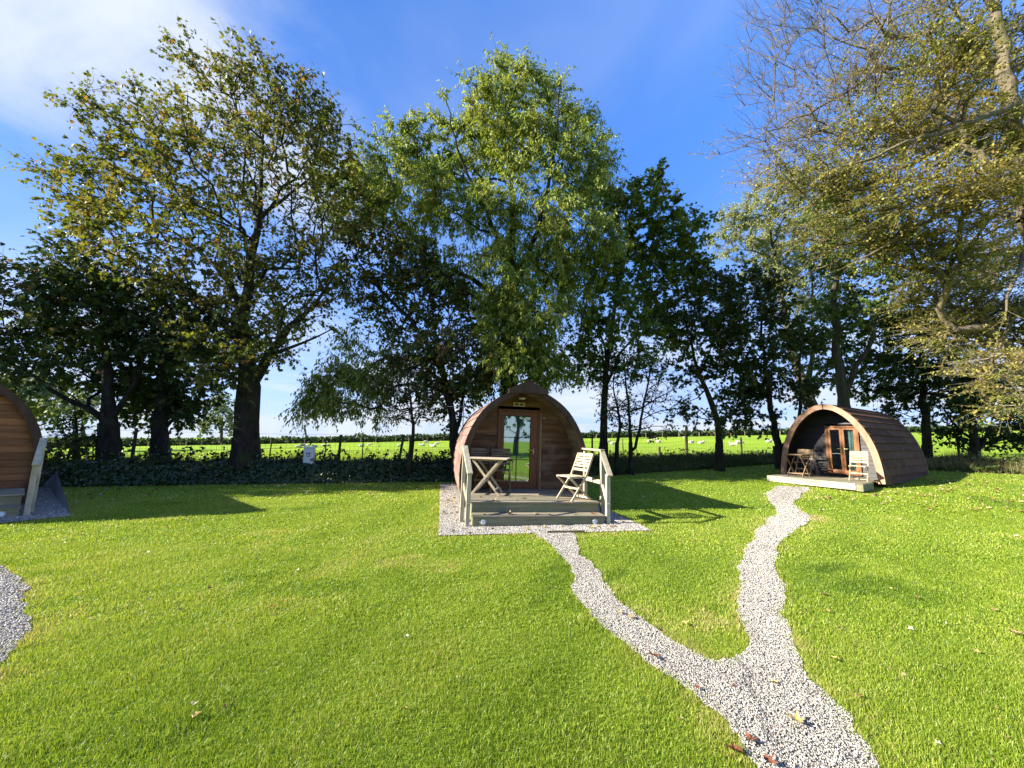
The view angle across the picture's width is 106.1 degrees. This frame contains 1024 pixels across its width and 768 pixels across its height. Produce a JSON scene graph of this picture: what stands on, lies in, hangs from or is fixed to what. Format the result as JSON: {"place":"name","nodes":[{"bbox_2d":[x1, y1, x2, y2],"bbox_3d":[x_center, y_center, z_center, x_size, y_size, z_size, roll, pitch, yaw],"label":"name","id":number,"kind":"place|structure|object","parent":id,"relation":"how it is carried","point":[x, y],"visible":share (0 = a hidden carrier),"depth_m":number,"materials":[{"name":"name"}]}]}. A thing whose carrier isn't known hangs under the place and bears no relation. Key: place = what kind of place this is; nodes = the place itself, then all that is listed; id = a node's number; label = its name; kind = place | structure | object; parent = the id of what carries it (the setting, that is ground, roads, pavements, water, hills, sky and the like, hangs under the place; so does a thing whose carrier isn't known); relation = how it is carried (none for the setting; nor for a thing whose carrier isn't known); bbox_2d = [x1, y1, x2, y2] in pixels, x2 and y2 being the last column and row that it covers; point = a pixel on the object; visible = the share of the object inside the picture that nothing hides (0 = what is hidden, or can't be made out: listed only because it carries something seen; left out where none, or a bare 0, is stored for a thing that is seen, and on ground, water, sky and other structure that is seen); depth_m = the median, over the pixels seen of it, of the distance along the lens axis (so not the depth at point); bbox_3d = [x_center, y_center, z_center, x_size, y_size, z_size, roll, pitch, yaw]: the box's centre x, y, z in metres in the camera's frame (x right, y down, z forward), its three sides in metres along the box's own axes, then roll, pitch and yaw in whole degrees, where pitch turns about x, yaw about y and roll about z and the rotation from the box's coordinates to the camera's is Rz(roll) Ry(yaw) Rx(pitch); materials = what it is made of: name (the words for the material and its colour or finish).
{"place":"outdoors","nodes":[
{"label":"outdoors","id":0,"kind":"place"},
{"bbox_2d":[0,567,31,661],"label":"path","id":1,"kind":"structure","parent":0,"point":[16,618],"depth_m":3.19,"materials":[{"name":"grey gravel"}]},
{"bbox_2d":[45,458,705,482],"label":"bank","id":2,"kind":"structure","parent":0,"point":[310,473],"depth_m":12.34,"materials":[{"name":"green plant"}]},
{"bbox_2d":[0,242,41,389],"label":"hawthorn","id":3,"kind":"object","parent":2,"relation":"on","point":[7,314],"visible":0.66,"depth_m":10.93,"materials":[{"name":"green plant"}]},
{"bbox_2d":[41,396,100,461],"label":"sapling","id":4,"kind":"object","parent":2,"relation":"on","point":[75,443],"visible":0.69,"depth_m":12.14,"materials":[{"name":"green plant"}]},
{"bbox_2d":[0,228,175,461],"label":"pollard tree","id":5,"kind":"object","parent":2,"relation":"on","point":[61,301],"visible":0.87,"depth_m":12.11,"materials":[{"name":"green plant"}]},
{"bbox_2d":[85,261,234,461],"bbox_3d":[-12.031,-0.609,13.298,5.761,7.944,4.171,1,-8,0],"label":"ivy clad tree","id":6,"kind":"object","parent":2,"relation":"on","point":[164,405],"visible":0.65,"depth_m":12.89,"materials":[{"name":"green plant"}]},
{"bbox_2d":[0,12,380,473],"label":"sycamore","id":7,"kind":"object","parent":2,"relation":"on","point":[247,343],"visible":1,"depth_m":12.60,"materials":[{"name":"green plant"}]},
{"bbox_2d":[38,457,454,486],"bbox_3d":[-8.508,2.724,12.138,18.523,0.847,2.281,4,-8,-17],"label":"ivy","id":8,"kind":"object","parent":2,"relation":"on","point":[186,473],"visible":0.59,"depth_m":11.72,"materials":[{"name":"green plant"}]},
{"bbox_2d":[43,441,450,465],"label":"ivy sprays","id":9,"kind":"object","parent":2,"relation":"on","point":[59,455],"visible":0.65,"depth_m":12.41,"materials":[{"name":"green plant"}]},
{"bbox_2d":[44,451,450,464],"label":"bank grass","id":10,"kind":"structure","parent":2,"relation":"on","point":[183,460],"depth_m":13.00,"materials":[{"name":"green plant"}]},
{"bbox_2d":[303,446,315,463],"bbox_3d":[-6.777,2.405,12.847,0.329,0.627,0.218,3,-8,-12],"label":"hookup box","id":11,"kind":"object","parent":2,"relation":"on","point":[309,452],"visible":0.88,"depth_m":12.77,"materials":[{"name":"grey plastic"}]},
{"bbox_2d":[274,321,456,473],"bbox_3d":[-5.094,0.450,13.970,6.668,5.712,3.606,1,-8,0],"label":"drooping tree","id":12,"kind":"object","parent":2,"relation":"on","point":[314,402],"visible":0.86,"depth_m":13.63,"materials":[{"name":"green plant"}]},
{"bbox_2d":[362,343,453,477],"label":"thorn tree","id":13,"kind":"object","parent":2,"relation":"on","point":[413,421],"visible":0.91,"depth_m":12.90,"materials":[{"name":"green plant"}]},
{"bbox_2d":[326,181,517,439],"bbox_3d":[-3.651,-2.520,15.097,8.193,12.356,4.680,1,-8,0],"label":"leaning tree","id":14,"kind":"object","parent":2,"relation":"on","point":[437,353],"visible":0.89,"depth_m":14.74,"materials":[{"name":"green plant"}]},
{"bbox_2d":[306,31,631,409],"bbox_3d":[-2.131,-6.205,16.156,15.222,20.004,7.026,1,-8,0],"label":"ash tree","id":15,"kind":"object","parent":2,"relation":"on","point":[504,323],"visible":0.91,"depth_m":14.90,"materials":[{"name":"green plant"}]},
{"bbox_2d":[40,425,1023,459],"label":"stock fence","id":16,"kind":"object","parent":2,"relation":"on","point":[136,430],"visible":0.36,"depth_m":14.81,"materials":[{"name":"metal"}]},
{"bbox_2d":[552,157,724,468],"bbox_3d":[5.453,-2.831,16.273,7.834,13.562,4.944,1,-8,0],"label":"field maple","id":17,"kind":"object","parent":2,"relation":"on","point":[648,324],"visible":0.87,"depth_m":15.97,"materials":[{"name":"green plant"}]},
{"bbox_2d":[586,447,772,460],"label":"bramble sprays","id":18,"kind":"object","parent":2,"relation":"on","point":[662,456],"visible":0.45,"depth_m":17.44,"materials":[{"name":"green plant"}]},
{"bbox_2d":[853,299,1006,459],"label":"alder","id":19,"kind":"object","parent":2,"relation":"on","point":[896,390],"visible":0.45,"depth_m":17.29,"materials":[{"name":"green plant"}]},
{"bbox_2d":[917,361,1023,461],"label":"elder","id":20,"kind":"object","parent":2,"relation":"on","point":[975,442],"visible":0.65,"depth_m":16.76,"materials":[{"name":"green plant"}]},
{"bbox_2d":[925,446,1023,468],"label":"nettles","id":21,"kind":"object","parent":2,"relation":"on","point":[980,457],"visible":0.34,"depth_m":16.22,"materials":[{"name":"green plant"}]},
{"bbox_2d":[0,464,1023,767],"bbox_3d":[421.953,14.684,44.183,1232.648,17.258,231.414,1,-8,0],"label":"lawn","id":22,"kind":"structure","parent":0,"point":[878,490],"depth_m":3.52,"materials":[{"name":"green plant"}]},
{"bbox_2d":[0,471,70,522],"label":"gravel pad","id":23,"kind":"object","parent":22,"relation":"on","point":[53,483],"visible":0.45,"depth_m":7.91,"materials":[{"name":"gravel"}]},
{"bbox_2d":[0,385,42,502],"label":"camping pod","id":24,"kind":"object","parent":23,"relation":"on","point":[20,434],"visible":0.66,"depth_m":7.64,"materials":[{"name":"brown wood"}]},
{"bbox_2d":[0,438,47,517],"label":"deck","id":25,"kind":"structure","parent":23,"relation":"on","point":[12,500],"depth_m":6.91,"materials":[{"name":"wood"}]},
{"bbox_2d":[18,464,1023,745],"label":"leaf litter","id":26,"kind":"object","parent":22,"relation":"on","point":[660,554],"visible":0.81,"depth_m":9.41,"materials":[{"name":"brown plant"}]},
{"bbox_2d":[439,484,646,534],"bbox_3d":[0.072,2.862,9.501,3.640,0.012,6.420,3,-8,-10],"label":"gravel pad","id":27,"kind":"object","parent":22,"relation":"on","point":[485,528],"visible":0.2,"depth_m":6.77,"materials":[{"name":"gravel"}]},
{"bbox_2d":[453,380,588,507],"bbox_3d":[-0.059,1.560,10.451,2.878,2.750,4.440,3,-8,-10],"label":"camping pod","id":28,"kind":"object","parent":27,"relation":"on","point":[533,427],"visible":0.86,"depth_m":9.10,"materials":[{"name":"brown wood"}]},
{"bbox_2d":[447,402,469,426],"bbox_3d":[-1.825,1.877,12.839,0.771,2.600,0.240,1,-8,0],"label":"aerial","id":29,"kind":"object","parent":28,"relation":"attached to","point":[463,413],"visible":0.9,"depth_m":12.97,"materials":[{"name":"metal"}]},
{"bbox_2d":[500,411,537,488],"bbox_3d":[0.169,1.548,9.061,0.860,1.775,0.180,3,-8,-10],"label":"door","id":30,"kind":"structure","parent":28,"relation":"in","point":[514,424],"depth_m":9.10,"materials":[{"name":"brown glass"}]},
{"bbox_2d":[459,445,612,526],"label":"deck","id":31,"kind":"structure","parent":27,"relation":"on","point":[545,503],"depth_m":7.15,"materials":[{"name":"grey wood"}]},
{"bbox_2d":[470,448,495,491],"bbox_3d":[-0.651,1.899,8.541,0.442,0.922,0.639,5,-8,-24],"label":"folding chair","id":32,"kind":"object","parent":31,"relation":"on","point":[472,463],"visible":0.7,"depth_m":8.68,"materials":[{"name":"brown wood"}]},
{"bbox_2d":[470,456,510,495],"bbox_3d":[-0.474,1.917,8.030,0.800,0.759,0.592,1,-8,8],"label":"folding table","id":33,"kind":"object","parent":31,"relation":"on","point":[499,460],"visible":0.89,"depth_m":7.86,"materials":[{"name":"brown wood"}]},
{"bbox_2d":[489,448,513,492],"bbox_3d":[-0.254,1.913,8.551,0.530,0.922,0.639,2,-8,-4],"label":"folding chair","id":34,"kind":"object","parent":31,"relation":"on","point":[502,451],"visible":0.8,"depth_m":8.70,"materials":[{"name":"brown wood"}]},
{"bbox_2d":[556,453,593,502],"bbox_3d":[1.255,1.845,7.681,0.639,0.922,0.442,7,-9,-34],"label":"folding chair","id":35,"kind":"object","parent":31,"relation":"on","point":[571,476],"visible":0.98,"depth_m":7.69,"materials":[{"name":"brown wood"}]},
{"bbox_2d":[547,530,584,533],"bbox_3d":[0.897,2.467,6.398,0.640,0.060,0.030,2,-8,-9],"label":"edging board","id":36,"kind":"object","parent":22,"relation":"on","point":[568,531],"visible":0.79,"depth_m":6.39,"materials":[{"name":"grey wood"}]},
{"bbox_2d":[588,357,645,474],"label":"slender tree","id":37,"kind":"object","parent":22,"relation":"on","point":[616,456],"visible":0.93,"depth_m":15.03,"materials":[{"name":"green plant"}]},
{"bbox_2d":[595,334,693,474],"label":"bare tree","id":38,"kind":"object","parent":22,"relation":"on","point":[631,448],"visible":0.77,"depth_m":14.98,"materials":[{"name":"plant"}]},
{"bbox_2d":[588,449,773,475],"bbox_3d":[9.528,3.543,17.873,19.440,1.214,5.182,2,-8,-9],"label":"hedge","id":39,"kind":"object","parent":22,"relation":"on","point":[706,456],"depth_m":16.84,"materials":[{"name":"green plant"}]},
{"bbox_2d":[655,265,786,471],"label":"crooked tree","id":40,"kind":"object","parent":22,"relation":"on","point":[717,320],"visible":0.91,"depth_m":16.15,"materials":[{"name":"green plant"}]},
{"bbox_2d":[724,742,742,752],"bbox_3d":[1.138,1.847,1.957,0.090,0.041,0.094,4,-8,-22],"label":"fallen leaf","id":41,"kind":"object","parent":22,"relation":"on","point":[733,747],"visible":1,"depth_m":1.97,"materials":[{"name":"brown plant"}]},
{"bbox_2d":[704,251,832,469],"bbox_3d":[10.988,-1.036,16.848,6.438,10.405,4.213,8,-10,-41],"label":"forked tree","id":42,"kind":"object","parent":22,"relation":"on","point":[766,313],"visible":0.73,"depth_m":16.60,"materials":[{"name":"green plant"}]},
{"bbox_2d":[767,473,877,491],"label":"deck","id":43,"kind":"structure","parent":22,"relation":"on","point":[839,482],"depth_m":12.21,"materials":[{"name":"wood"}]},
{"bbox_2d":[785,454,811,477],"bbox_3d":[9.761,2.775,13.110,0.800,0.759,0.592,5,-8,-29],"label":"folding table","id":44,"kind":"object","parent":43,"relation":"on","point":[805,466],"visible":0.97,"depth_m":13.02,"materials":[{"name":"brown wood"}]},
{"bbox_2d":[795,449,813,475],"bbox_3d":[10.265,2.760,13.534,0.639,0.922,0.442,7,-9,-39],"label":"folding chair","id":45,"kind":"object","parent":43,"relation":"on","point":[802,450],"visible":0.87,"depth_m":13.61,"materials":[{"name":"brown wood"}]},
{"bbox_2d":[848,451,868,481],"bbox_3d":[10.938,2.597,12.146,0.639,0.922,0.442,8,-10,-41],"label":"folding chair","id":46,"kind":"object","parent":43,"relation":"on","point":[861,458],"visible":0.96,"depth_m":12.24,"materials":[{"name":"brown wood"}]},
{"bbox_2d":[781,404,928,486],"bbox_3d":[12.946,2.367,14.591,5.294,2.965,2.920,6,-9,-33],"label":"camping pod","id":47,"kind":"object","parent":22,"relation":"on","point":[889,444],"visible":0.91,"depth_m":13.72,"materials":[{"name":"brown wood"}]},
{"bbox_2d":[827,428,844,472],"bbox_3d":[11.409,2.322,13.562,0.105,1.550,0.382,6,-9,-33],"label":"door","id":48,"kind":"structure","parent":47,"relation":"in","point":[828,429],"depth_m":13.57,"materials":[{"name":"brown wood"}]},
{"bbox_2d":[841,428,858,472],"bbox_3d":[11.621,2.285,13.239,0.105,1.550,0.382,6,-9,-33],"label":"door","id":49,"kind":"structure","parent":47,"relation":"in","point":[842,429],"depth_m":13.29,"materials":[{"name":"brown wood"}]},
{"bbox_2d":[688,0,1023,435],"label":"beech","id":50,"kind":"object","parent":22,"relation":"on","point":[965,132],"visible":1,"depth_m":10.08,"materials":[{"name":"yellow plant"}]},
{"bbox_2d":[780,180,945,425],"bbox_3d":[16.367,-3.162,17.990,9.666,14.925,5.824,1,-8,0],"label":"maple","id":51,"kind":"object","parent":22,"relation":"on","point":[843,378],"visible":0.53,"depth_m":17.97,"materials":[{"name":"green plant"}]},
{"bbox_2d":[925,449,1023,474],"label":"hedge","id":52,"kind":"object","parent":22,"relation":"on","point":[951,464],"depth_m":15.97,"materials":[{"name":"green plant"}]},
{"bbox_2d":[1008,628,1022,634],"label":"fallen leaf","id":53,"kind":"object","parent":22,"relation":"on","point":[1015,631],"visible":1,"depth_m":3.26,"materials":[{"name":"yellow plant"}]},
{"bbox_2d":[0,0,1023,437],"label":"sky","id":54,"kind":"structure","parent":0,"point":[649,67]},
{"bbox_2d":[48,431,1023,463],"bbox_3d":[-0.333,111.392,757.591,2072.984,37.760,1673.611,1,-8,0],"label":"field","id":55,"kind":"structure","parent":0,"point":[761,443],"depth_m":46.03,"materials":[{"name":"green plant"}]},
{"bbox_2d":[0,365,117,442],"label":"pasture tree","id":56,"kind":"object","parent":55,"relation":"on","point":[37,410],"visible":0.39,"depth_m":46.21,"materials":[{"name":"green plant"}]},
{"bbox_2d":[192,392,234,442],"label":"pasture ash","id":57,"kind":"object","parent":55,"relation":"on","point":[219,424],"visible":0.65,"depth_m":50.52,"materials":[{"name":"green plant"}]},
{"bbox_2d":[148,431,780,445],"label":"field fence","id":58,"kind":"object","parent":55,"relation":"on","point":[443,438],"visible":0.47,"depth_m":103.50,"materials":[{"name":"brown wood"}]},
{"bbox_2d":[46,423,1021,447],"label":"field hedge","id":59,"kind":"object","parent":55,"relation":"on","point":[345,438],"visible":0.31,"depth_m":105.45,"materials":[{"name":"green plant"}]},
{"bbox_2d":[705,157,870,408],"bbox_3d":[16.666,-3.859,22.712,9.582,18.108,6.182,4,-8,-23],"label":"willow","id":60,"kind":"object","parent":55,"relation":"on","point":[760,246],"visible":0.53,"depth_m":23.11,"materials":[{"name":"green plant"}]},
{"bbox_2d":[533,486,879,767],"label":"path","id":61,"kind":"structure","parent":0,"point":[741,710],"depth_m":2.55,"materials":[{"name":"grey gravel"}]},
{"bbox_2d":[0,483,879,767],"bbox_3d":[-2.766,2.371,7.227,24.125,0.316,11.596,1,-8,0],"label":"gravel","id":62,"kind":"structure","parent":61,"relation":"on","point":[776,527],"depth_m":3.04,"materials":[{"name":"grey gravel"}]},
{"bbox_2d":[743,732,756,740],"bbox_3d":[1.258,1.868,2.034,0.078,0.019,0.078,1,-8,0],"label":"fallen leaf","id":63,"kind":"object","parent":62,"relation":"on","point":[749,736],"visible":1,"depth_m":2.04,"materials":[{"name":"brown plant"}]},
{"bbox_2d":[758,753,778,763],"bbox_3d":[1.263,1.845,1.893,0.080,0.027,0.069,1,-8,1],"label":"fallen leaf","id":64,"kind":"object","parent":61,"relation":"on","point":[768,759],"visible":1,"depth_m":1.89,"materials":[{"name":"brown plant"}]},
{"bbox_2d":[784,709,808,726],"bbox_3d":[1.603,1.889,2.177,0.111,0.030,0.125,-1,-8,14],"label":"fallen leaf","id":65,"kind":"object","parent":61,"relation":"on","point":[796,717],"visible":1,"depth_m":2.19,"materials":[{"name":"yellow plant"}]}
]}

